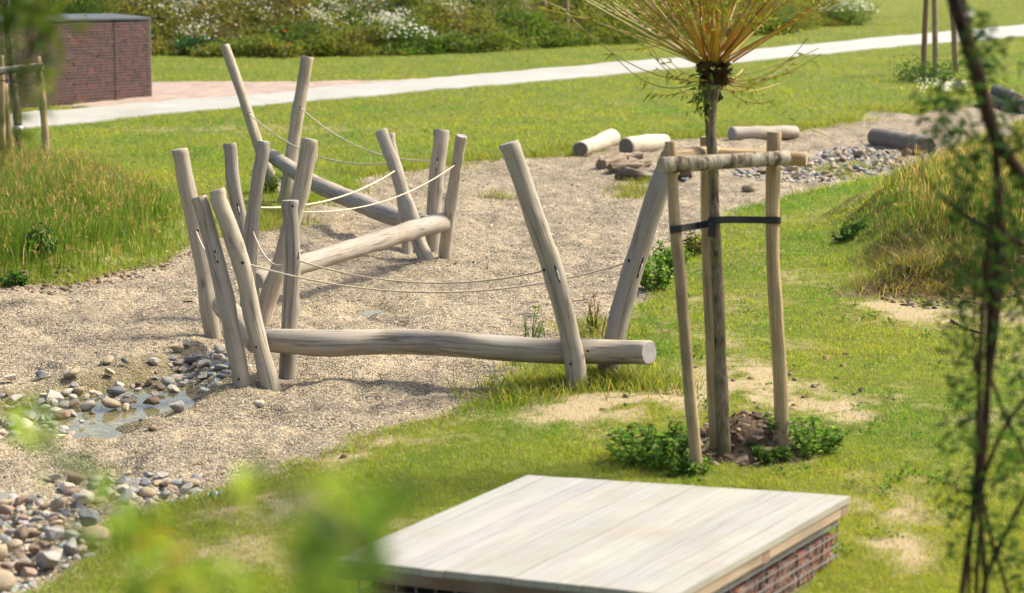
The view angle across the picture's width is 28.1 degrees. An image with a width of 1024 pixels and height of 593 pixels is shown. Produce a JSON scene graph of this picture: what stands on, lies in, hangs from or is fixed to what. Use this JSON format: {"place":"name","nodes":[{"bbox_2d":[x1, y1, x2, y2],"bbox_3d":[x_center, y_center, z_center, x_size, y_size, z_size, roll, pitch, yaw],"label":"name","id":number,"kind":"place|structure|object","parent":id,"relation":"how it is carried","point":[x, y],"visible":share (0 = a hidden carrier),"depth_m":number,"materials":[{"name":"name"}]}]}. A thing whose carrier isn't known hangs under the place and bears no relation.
{"place":"outdoors","nodes":[
{"label":"outdoors","id":0,"kind":"place"},
{"bbox_2d":[0,0,1023,592],"bbox_3d":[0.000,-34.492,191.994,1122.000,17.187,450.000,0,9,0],"label":"ground","id":1,"kind":"structure","parent":0,"point":[746,432],"depth_m":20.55,"materials":[{"name":"green plant"}]},
{"bbox_2d":[0,270,29,286],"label":"weed clump","id":2,"kind":"object","parent":1,"relation":"on","point":[20,278],"visible":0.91,"depth_m":21.22,"materials":[{"name":"green plant"}]},
{"bbox_2d":[0,56,49,154],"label":"tree stakes","id":3,"kind":"object","parent":1,"relation":"on","point":[43,113],"visible":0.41,"depth_m":32.88,"materials":[{"name":"brown wood"}]},
{"bbox_2d":[21,220,61,255],"bbox_3d":[-5.116,-0.623,22.181,0.416,0.402,0.439,-4,10,-27],"label":"weed clump","id":4,"kind":"object","parent":1,"relation":"on","point":[38,229],"visible":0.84,"depth_m":22.13,"materials":[{"name":"green plant"}]},
{"bbox_2d":[0,0,94,165],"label":"willow branch","id":5,"kind":"object","parent":1,"relation":"on","point":[36,14],"visible":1,"depth_m":4.46,"materials":[{"name":"green plant"}]},
{"bbox_2d":[2,0,120,13],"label":"shrub","id":6,"kind":"object","parent":1,"relation":"on","point":[80,6],"visible":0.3,"depth_m":68.99,"materials":[{"name":"green plant"}]},
{"bbox_2d":[0,0,146,150],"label":"young tree","id":7,"kind":"object","parent":1,"relation":"on","point":[9,51],"visible":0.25,"depth_m":34.59,"materials":[{"name":"green plant"}]},
{"bbox_2d":[0,13,151,108],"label":"brick wall","id":8,"kind":"structure","parent":1,"relation":"on","point":[112,61],"depth_m":47.61,"materials":[{"name":"brick"}]},
{"bbox_2d":[0,132,188,284],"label":"meadow grass","id":9,"kind":"structure","parent":1,"relation":"on","point":[65,199],"depth_m":24.22,"materials":[{"name":"green plant"}]},
{"bbox_2d":[0,389,263,592],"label":"willow branch","id":10,"kind":"object","parent":1,"relation":"on","point":[125,517],"visible":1,"depth_m":2.64,"materials":[{"name":"green plant"}]},
{"bbox_2d":[169,31,216,55],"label":"shrub","id":11,"kind":"object","parent":1,"relation":"on","point":[191,44],"visible":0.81,"depth_m":67.14,"materials":[{"name":"green plant"}]},
{"bbox_2d":[60,79,412,106],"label":"paved forecourt","id":12,"kind":"structure","parent":1,"relation":"on","point":[163,91],"depth_m":51.89,"materials":[{"name":"concrete"}]},
{"bbox_2d":[250,167,281,193],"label":"weed clump","id":13,"kind":"object","parent":1,"relation":"on","point":[274,187],"visible":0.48,"depth_m":29.88,"materials":[{"name":"green plant"}]},
{"bbox_2d":[308,25,347,55],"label":"shrub","id":14,"kind":"object","parent":1,"relation":"on","point":[334,45],"visible":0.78,"depth_m":67.01,"materials":[{"name":"green plant"}]},
{"bbox_2d":[233,453,425,592],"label":"willow branch","id":15,"kind":"object","parent":1,"relation":"on","point":[316,546],"visible":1,"depth_m":1.77,"materials":[{"name":"green plant"}]},
{"bbox_2d":[371,15,446,53],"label":"shrub","id":16,"kind":"object","parent":1,"relation":"on","point":[416,34],"visible":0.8,"depth_m":68.02,"materials":[{"name":"green plant"}]},
{"bbox_2d":[0,0,854,57],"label":"undergrowth","id":17,"kind":"object","parent":1,"relation":"on","point":[274,44],"visible":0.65,"depth_m":69.93,"materials":[{"name":"green plant"}]},
{"bbox_2d":[126,0,878,46],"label":"daisies","id":18,"kind":"object","parent":1,"relation":"on","point":[360,7],"visible":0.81,"depth_m":69.80,"materials":[{"name":"white plant"}]},
{"bbox_2d":[0,107,1023,592],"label":"gravel bed","id":19,"kind":"object","parent":1,"relation":"on","point":[478,303],"visible":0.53,"depth_m":19.46,"materials":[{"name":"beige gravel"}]},
{"bbox_2d":[0,569,15,592],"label":"rock","id":20,"kind":"object","parent":19,"relation":"on","point":[7,580],"visible":1,"depth_m":10.65,"materials":[{"name":"beige stone"}]},
{"bbox_2d":[8,394,22,402],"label":"rock","id":21,"kind":"object","parent":19,"relation":"on","point":[14,398],"visible":0.98,"depth_m":15.76,"materials":[{"name":"stone"}]},
{"bbox_2d":[14,561,37,574],"bbox_3d":[-2.626,1.465,11.067,0.124,0.090,0.090,-1,9,-6],"label":"rock","id":22,"kind":"object","parent":19,"relation":"on","point":[19,566],"visible":0.69,"depth_m":11.03,"materials":[{"name":"brown stone"}]},
{"bbox_2d":[20,567,36,577],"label":"rock","id":23,"kind":"object","parent":19,"relation":"on","point":[27,572],"visible":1,"depth_m":10.84,"materials":[{"name":"stone"}]},
{"bbox_2d":[25,411,35,420],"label":"rock","id":24,"kind":"object","parent":19,"relation":"on","point":[31,416],"visible":0.46,"depth_m":14.62,"materials":[{"name":"grey stone"}]},
{"bbox_2d":[28,544,39,552],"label":"rock","id":25,"kind":"object","parent":19,"relation":"on","point":[33,548],"visible":1,"depth_m":11.34,"materials":[{"name":"brown stone"}]},
{"bbox_2d":[35,370,48,377],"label":"rock","id":26,"kind":"object","parent":19,"relation":"on","point":[41,373],"visible":1,"depth_m":16.46,"materials":[{"name":"grey stone"}]},
{"bbox_2d":[60,482,75,492],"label":"rock","id":27,"kind":"object","parent":19,"relation":"on","point":[64,486],"visible":0.66,"depth_m":12.60,"materials":[{"name":"stone"}]},
{"bbox_2d":[63,538,76,555],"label":"rock","id":28,"kind":"object","parent":19,"relation":"on","point":[69,547],"visible":0.82,"depth_m":11.27,"materials":[{"name":"grey stone"}]},
{"bbox_2d":[63,367,81,376],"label":"rock","id":29,"kind":"object","parent":19,"relation":"on","point":[74,371],"visible":1,"depth_m":16.37,"materials":[{"name":"beige stone"}]},
{"bbox_2d":[67,473,84,484],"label":"rock","id":30,"kind":"object","parent":19,"relation":"on","point":[71,478],"visible":0.5,"depth_m":12.98,"materials":[{"name":"brown stone"}]},
{"bbox_2d":[75,489,94,504],"bbox_3d":[-2.562,1.204,12.280,0.110,0.081,0.138,6,12,0],"label":"rock","id":31,"kind":"object","parent":19,"relation":"on","point":[90,495],"visible":0.69,"depth_m":12.24,"materials":[{"name":"stone"}]},
{"bbox_2d":[78,508,99,525],"bbox_3d":[-2.410,1.258,11.671,0.126,0.100,0.160,9,-14,-4],"label":"rock","id":32,"kind":"object","parent":19,"relation":"on","point":[90,517],"visible":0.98,"depth_m":11.63,"materials":[{"name":"grey stone"}]},
{"bbox_2d":[0,382,194,438],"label":"puddle water","id":33,"kind":"structure","parent":19,"relation":"on","point":[103,422],"depth_m":15.58,"materials":[{"name":"beige liquid"}]},
{"bbox_2d":[46,390,63,404],"bbox_3d":[-3.569,0.792,15.886,0.138,0.086,0.152,34,28,6],"label":"rock","id":34,"kind":"object","parent":33,"relation":"on","point":[56,395],"visible":1,"depth_m":15.87,"materials":[{"name":"stone"}]},
{"bbox_2d":[54,409,70,419],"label":"rock","id":35,"kind":"object","parent":33,"relation":"on","point":[64,414],"visible":0.88,"depth_m":15.30,"materials":[{"name":"brown stone"}]},
{"bbox_2d":[80,400,95,410],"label":"rock","id":36,"kind":"object","parent":33,"relation":"on","point":[88,405],"visible":1,"depth_m":15.60,"materials":[{"name":"stone"}]},
{"bbox_2d":[101,398,120,407],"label":"rock","id":37,"kind":"object","parent":33,"relation":"on","point":[109,402],"visible":1,"depth_m":15.58,"materials":[{"name":"beige stone"}]},
{"bbox_2d":[106,386,125,395],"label":"rock","id":38,"kind":"object","parent":33,"relation":"on","point":[116,391],"visible":1,"depth_m":16.11,"materials":[{"name":"grey stone"}]},
{"bbox_2d":[143,396,158,404],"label":"rock","id":39,"kind":"object","parent":19,"relation":"on","point":[152,400],"visible":1,"depth_m":15.73,"materials":[{"name":"brown stone"}]},
{"bbox_2d":[161,376,174,385],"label":"rock","id":40,"kind":"object","parent":19,"relation":"on","point":[166,380],"visible":0.94,"depth_m":16.55,"materials":[{"name":"grey stone"}]},
{"bbox_2d":[167,384,179,392],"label":"rock","id":41,"kind":"object","parent":19,"relation":"on","point":[171,388],"visible":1,"depth_m":16.31,"materials":[{"name":"stone"}]},
{"bbox_2d":[168,341,183,352],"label":"rock","id":42,"kind":"object","parent":19,"relation":"on","point":[176,347],"visible":1,"depth_m":17.49,"materials":[{"name":"beige stone"}]},
{"bbox_2d":[168,400,184,411],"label":"rock","id":43,"kind":"object","parent":19,"relation":"on","point":[178,406],"visible":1,"depth_m":15.05,"materials":[{"name":"grey stone"}]},
{"bbox_2d":[181,478,199,486],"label":"rock","id":44,"kind":"object","parent":19,"relation":"on","point":[195,481],"visible":0.86,"depth_m":12.80,"materials":[{"name":"beige stone"}]},
{"bbox_2d":[197,359,211,368],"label":"rock","id":45,"kind":"object","parent":19,"relation":"on","point":[202,363],"visible":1,"depth_m":16.72,"materials":[{"name":"stone"}]},
{"bbox_2d":[214,345,225,354],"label":"rock","id":46,"kind":"object","parent":19,"relation":"on","point":[219,349],"visible":0.78,"depth_m":17.44,"materials":[{"name":"stone"}]},
{"bbox_2d":[356,308,390,316],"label":"puddle water","id":47,"kind":"structure","parent":19,"relation":"on","point":[367,312],"depth_m":20.22,"materials":[{"name":"beige liquid"}]},
{"bbox_2d":[171,44,679,390],"bbox_3d":[-2.266,-1.272,22.655,3.726,2.593,15.850,-2,9,-14],"label":"climbing frame","id":48,"kind":"object","parent":19,"relation":"on","point":[246,322],"visible":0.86,"depth_m":16.22,"materials":[{"name":"grey wood"}]},
{"bbox_2d":[0,145,930,592],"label":"stones","id":49,"kind":"object","parent":19,"relation":"on","point":[216,381],"visible":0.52,"depth_m":14.21,"materials":[{"name":"stone"}]},
{"bbox_2d":[0,544,7,559],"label":"rock","id":50,"kind":"object","parent":49,"relation":"on","point":[3,551],"visible":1,"depth_m":11.02,"materials":[{"name":"beige stone"}]},
{"bbox_2d":[0,504,14,514],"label":"rock","id":51,"kind":"object","parent":49,"relation":"on","point":[5,509],"visible":1,"depth_m":11.89,"materials":[{"name":"stone"}]},
{"bbox_2d":[6,539,22,548],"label":"rock","id":52,"kind":"object","parent":49,"relation":"on","point":[14,543],"visible":0.98,"depth_m":11.31,"materials":[{"name":"beige stone"}]},
{"bbox_2d":[13,496,28,506],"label":"rock","id":53,"kind":"object","parent":49,"relation":"on","point":[18,501],"visible":1,"depth_m":11.97,"materials":[{"name":"brown stone"}]},
{"bbox_2d":[14,526,28,542],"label":"rock","id":54,"kind":"object","parent":49,"relation":"on","point":[21,533],"visible":0.85,"depth_m":11.48,"materials":[{"name":"brown stone"}]},
{"bbox_2d":[35,548,62,569],"bbox_3d":[-2.498,1.420,11.072,0.158,0.099,0.175,-14,-2,-13],"label":"rock","id":55,"kind":"object","parent":49,"relation":"on","point":[48,559],"visible":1,"depth_m":11.05,"materials":[{"name":"grey stone"}]},
{"bbox_2d":[44,527,63,539],"bbox_3d":[-2.577,1.324,11.513,0.112,0.061,0.130,3,14,-25],"label":"rock","id":56,"kind":"object","parent":49,"relation":"on","point":[53,533],"visible":1,"depth_m":11.47,"materials":[{"name":"grey stone"}]},
{"bbox_2d":[48,496,70,510],"bbox_3d":[-2.651,1.216,12.002,0.108,0.083,0.095,2,9,16],"label":"rock","id":57,"kind":"object","parent":49,"relation":"on","point":[57,504],"visible":0.94,"depth_m":11.96,"materials":[{"name":"beige stone"}]},
{"bbox_2d":[63,488,79,495],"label":"rock","id":58,"kind":"object","parent":49,"relation":"on","point":[69,492],"visible":0.94,"depth_m":12.22,"materials":[{"name":"stone"}]},
{"bbox_2d":[71,493,87,499],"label":"rock","id":59,"kind":"object","parent":49,"relation":"on","point":[77,496],"visible":1,"depth_m":12.11,"materials":[{"name":"grey stone"}]},
{"bbox_2d":[81,525,108,542],"bbox_3d":[-2.322,1.321,11.383,0.171,0.075,0.143,5,19,20],"label":"rock","id":60,"kind":"object","parent":49,"relation":"on","point":[98,529],"visible":0.33,"depth_m":11.36,"materials":[{"name":"stone"}]},
{"bbox_2d":[117,489,132,502],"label":"rock","id":61,"kind":"object","parent":49,"relation":"on","point":[127,493],"visible":0.5,"depth_m":12.27,"materials":[{"name":"grey stone"}]},
{"bbox_2d":[138,487,156,497],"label":"rock","id":62,"kind":"object","parent":49,"relation":"on","point":[147,492],"visible":1,"depth_m":12.56,"materials":[{"name":"beige stone"}]},
{"bbox_2d":[180,483,192,493],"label":"rock","id":63,"kind":"object","parent":49,"relation":"on","point":[185,488],"visible":0.94,"depth_m":12.65,"materials":[{"name":"stone"}]},
{"bbox_2d":[522,304,545,337],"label":"weed clump","id":64,"kind":"object","parent":19,"relation":"on","point":[541,328],"visible":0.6,"depth_m":17.49,"materials":[{"name":"green plant"}]},
{"bbox_2d":[431,310,706,412],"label":"tuft grass","id":65,"kind":"structure","parent":19,"relation":"on","point":[629,375],"depth_m":15.64,"materials":[{"name":"green plant"}]},
{"bbox_2d":[211,97,965,230],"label":"bank grass","id":66,"kind":"structure","parent":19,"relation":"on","point":[413,165],"depth_m":35.55,"materials":[{"name":"green plant"}]},
{"bbox_2d":[582,294,606,334],"bbox_3d":[0.741,0.170,18.137,0.225,0.398,0.221,6,11,36],"label":"weed clump","id":67,"kind":"object","parent":19,"relation":"on","point":[592,324],"visible":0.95,"depth_m":18.12,"materials":[{"name":"green plant"}]},
{"bbox_2d":[573,129,619,156],"bbox_3d":[1.525,-2.775,36.979,0.356,0.366,2.180,3,9,17],"label":"log","id":68,"kind":"object","parent":19,"relation":"on","point":[603,139],"visible":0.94,"depth_m":36.70,"materials":[{"name":"beige wood"}]},
{"bbox_2d":[607,158,651,171],"bbox_3d":[1.992,-2.169,33.585,0.302,0.217,1.225,7,11,37],"label":"rotten log","id":69,"kind":"object","parent":19,"relation":"on","point":[634,163],"visible":0.77,"depth_m":33.38,"materials":[{"name":"brown wood"}]},
{"bbox_2d":[614,166,654,180],"bbox_3d":[2.094,-1.892,32.120,0.952,0.308,0.629,0,9,0],"label":"rotten log","id":70,"kind":"object","parent":19,"relation":"on","point":[626,172],"visible":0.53,"depth_m":31.91,"materials":[{"name":"brown wood"}]},
{"bbox_2d":[627,153,644,159],"bbox_3d":[2.099,-2.338,34.628,0.328,0.172,0.219,-1,9,-8],"label":"rotten log","id":71,"kind":"object","parent":19,"relation":"on","point":[638,156],"visible":0.54,"depth_m":34.57,"materials":[{"name":"brown wood"}]},
{"bbox_2d":[640,254,673,292],"bbox_3d":[1.433,-0.238,20.932,0.486,0.429,0.463,0,9,0],"label":"weed clump","id":72,"kind":"object","parent":19,"relation":"on","point":[647,279],"visible":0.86,"depth_m":20.93,"materials":[{"name":"green plant"}]},
{"bbox_2d":[471,159,891,201],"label":"grass","id":73,"kind":"structure","parent":19,"relation":"on","point":[632,189],"depth_m":31.05,"materials":[{"name":"green plant"}]},
{"bbox_2d":[678,172,692,178],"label":"rotten log","id":74,"kind":"object","parent":19,"relation":"on","point":[685,174],"visible":0.21,"depth_m":32.24,"materials":[{"name":"brown wood"}]},
{"bbox_2d":[741,181,756,191],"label":"rock","id":75,"kind":"object","parent":19,"relation":"on","point":[750,187],"visible":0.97,"depth_m":30.53,"materials":[{"name":"beige stone"}]},
{"bbox_2d":[727,125,799,139],"bbox_3d":[4.877,-3.147,39.368,1.730,0.301,0.379,-6,11,-36],"label":"log","id":76,"kind":"object","parent":19,"relation":"on","point":[748,132],"visible":0.91,"depth_m":39.07,"materials":[{"name":"brown wood"}]},
{"bbox_2d":[867,128,936,155],"bbox_3d":[7.136,-2.805,37.351,0.484,0.416,2.084,-3,9,-17],"label":"log","id":77,"kind":"object","parent":19,"relation":"on","point":[895,140],"visible":0.72,"depth_m":37.31,"materials":[{"name":"grey wood"}]},
{"bbox_2d":[0,235,1023,466],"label":"loose soil","id":78,"kind":"structure","parent":1,"relation":"on","point":[756,415],"depth_m":19.68,"materials":[{"name":"soil"}]},
{"bbox_2d":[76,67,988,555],"bbox_3d":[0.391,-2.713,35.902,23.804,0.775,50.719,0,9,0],"label":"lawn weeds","id":79,"kind":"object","parent":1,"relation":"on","point":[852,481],"visible":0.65,"depth_m":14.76,"materials":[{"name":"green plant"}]},
{"bbox_2d":[518,7,566,41],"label":"shrub","id":80,"kind":"object","parent":1,"relation":"on","point":[551,26],"visible":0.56,"depth_m":72.96,"materials":[{"name":"green plant"}]},
{"bbox_2d":[564,0,568,31],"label":"stake","id":81,"kind":"object","parent":1,"relation":"on","point":[566,6],"visible":0.22,"depth_m":74.60,"materials":[{"name":"brown wood"}]},
{"bbox_2d":[337,475,850,592],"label":"timber platform","id":82,"kind":"structure","parent":1,"relation":"on","point":[534,534],"depth_m":10.09,"materials":[{"name":"brown wood"}]},
{"bbox_2d":[595,151,642,168],"bbox_3d":[1.864,-2.299,34.583,0.253,0.271,1.752,4,10,26],"label":"rotten log","id":83,"kind":"object","parent":1,"relation":"on","point":[603,162],"visible":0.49,"depth_m":34.03,"materials":[{"name":"brown wood"}]},
{"bbox_2d":[619,134,670,152],"bbox_3d":[2.488,-2.775,37.213,0.431,0.368,1.704,5,10,30],"label":"log","id":84,"kind":"object","parent":1,"relation":"on","point":[646,143],"visible":0.86,"depth_m":36.68,"materials":[{"name":"beige wood"}]},
{"bbox_2d":[603,419,709,469],"bbox_3d":[0.929,0.952,13.098,0.686,0.284,0.649,0,9,0],"label":"weed clump","id":85,"kind":"object","parent":1,"relation":"on","point":[660,449],"visible":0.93,"depth_m":13.07,"materials":[{"name":"green plant"}]},
{"bbox_2d":[651,240,692,271],"bbox_3d":[1.726,-0.430,22.245,0.520,0.410,0.498,0,9,0],"label":"weed clump","id":86,"kind":"object","parent":1,"relation":"on","point":[668,254],"visible":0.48,"depth_m":22.21,"materials":[{"name":"green plant"}]},
{"bbox_2d":[663,451,713,476],"bbox_3d":[1.104,1.058,12.872,0.332,0.162,0.278,0,9,0],"label":"weed clump","id":87,"kind":"object","parent":1,"relation":"on","point":[678,468],"visible":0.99,"depth_m":12.83,"materials":[{"name":"green plant"}]},
{"bbox_2d":[529,0,855,457],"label":"pollard willow","id":88,"kind":"object","parent":1,"relation":"on","point":[714,82],"visible":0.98,"depth_m":12.87,"materials":[{"name":"brown plant"}]},
{"bbox_2d":[683,229,701,255],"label":"weed clump","id":89,"kind":"object","parent":1,"relation":"on","point":[693,247],"visible":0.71,"depth_m":23.59,"materials":[{"name":"green plant"}]},
{"bbox_2d":[657,131,807,473],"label":"tree stakes","id":90,"kind":"object","parent":1,"relation":"on","point":[673,161],"visible":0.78,"depth_m":12.98,"materials":[{"name":"brown wood"}]},
{"bbox_2d":[749,435,763,442],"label":"soil clod","id":91,"kind":"object","parent":1,"relation":"on","point":[754,438],"visible":1,"depth_m":13.19,"materials":[{"name":"brown soil"}]},
{"bbox_2d":[746,440,793,466],"bbox_3d":[1.639,1.008,13.133,0.299,0.153,0.307,-5,10,-32],"label":"weed clump","id":92,"kind":"object","parent":1,"relation":"on","point":[773,453],"visible":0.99,"depth_m":13.06,"materials":[{"name":"green plant"}]},
{"bbox_2d":[756,5,813,34],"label":"shrub","id":93,"kind":"object","parent":1,"relation":"on","point":[784,22],"visible":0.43,"depth_m":83.15,"materials":[{"name":"green plant"}]},
{"bbox_2d":[762,414,851,457],"bbox_3d":[1.899,0.904,13.397,0.470,0.304,0.571,8,12,43],"label":"weed clump","id":94,"kind":"object","parent":1,"relation":"on","point":[806,442],"visible":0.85,"depth_m":13.33,"materials":[{"name":"green plant"}]},
{"bbox_2d":[811,0,885,25],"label":"shrub","id":95,"kind":"object","parent":1,"relation":"on","point":[852,13],"visible":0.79,"depth_m":92.13,"materials":[{"name":"green plant"}]},
{"bbox_2d":[830,218,867,241],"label":"weed clump","id":96,"kind":"object","parent":1,"relation":"on","point":[844,230],"visible":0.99,"depth_m":24.12,"materials":[{"name":"green plant"}]},
{"bbox_2d":[825,235,1023,295],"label":"bank top grass","id":97,"kind":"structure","parent":1,"relation":"on","point":[906,266],"depth_m":20.57,"materials":[{"name":"green plant"}]},
{"bbox_2d":[830,202,1023,302],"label":"withered grass","id":98,"kind":"structure","parent":1,"relation":"on","point":[924,286],"depth_m":20.57,"materials":[{"name":"plant"}]},
{"bbox_2d":[888,51,965,82],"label":"weed clump","id":99,"kind":"object","parent":1,"relation":"on","point":[932,75],"visible":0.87,"depth_m":54.61,"materials":[{"name":"green plant"}]},
{"bbox_2d":[901,77,969,97],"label":"yarrow flowers","id":100,"kind":"object","parent":1,"relation":"on","point":[945,86],"visible":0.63,"depth_m":50.32,"materials":[{"name":"white plant"}]},
{"bbox_2d":[921,0,958,73],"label":"tree stakes","id":101,"kind":"object","parent":1,"relation":"on","point":[954,42],"visible":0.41,"depth_m":57.23,"materials":[{"name":"brown wood"}]},
{"bbox_2d":[864,114,1023,270],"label":"mound grass","id":102,"kind":"structure","parent":1,"relation":"on","point":[929,170],"depth_m":23.25,"materials":[{"name":"green plant"}]},
{"bbox_2d":[907,0,1023,592],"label":"willow arch","id":103,"kind":"structure","parent":1,"relation":"on","point":[994,270],"depth_m":6.65,"materials":[{"name":"green plant"}]},
{"bbox_2d":[990,93,1012,111],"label":"firewood log","id":104,"kind":"object","parent":1,"relation":"on","point":[1002,108],"visible":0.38,"depth_m":46.25,"materials":[{"name":"grey wood"}]},
{"bbox_2d":[990,84,1021,103],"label":"firewood log","id":105,"kind":"object","parent":104,"relation":"on","point":[1015,96],"visible":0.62,"depth_m":46.36,"materials":[{"name":"grey wood"}]},
{"bbox_2d":[10,24,1023,128],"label":"path","id":106,"kind":"structure","parent":0,"point":[93,114],"depth_m":54.15,"materials":[{"name":"concrete"}]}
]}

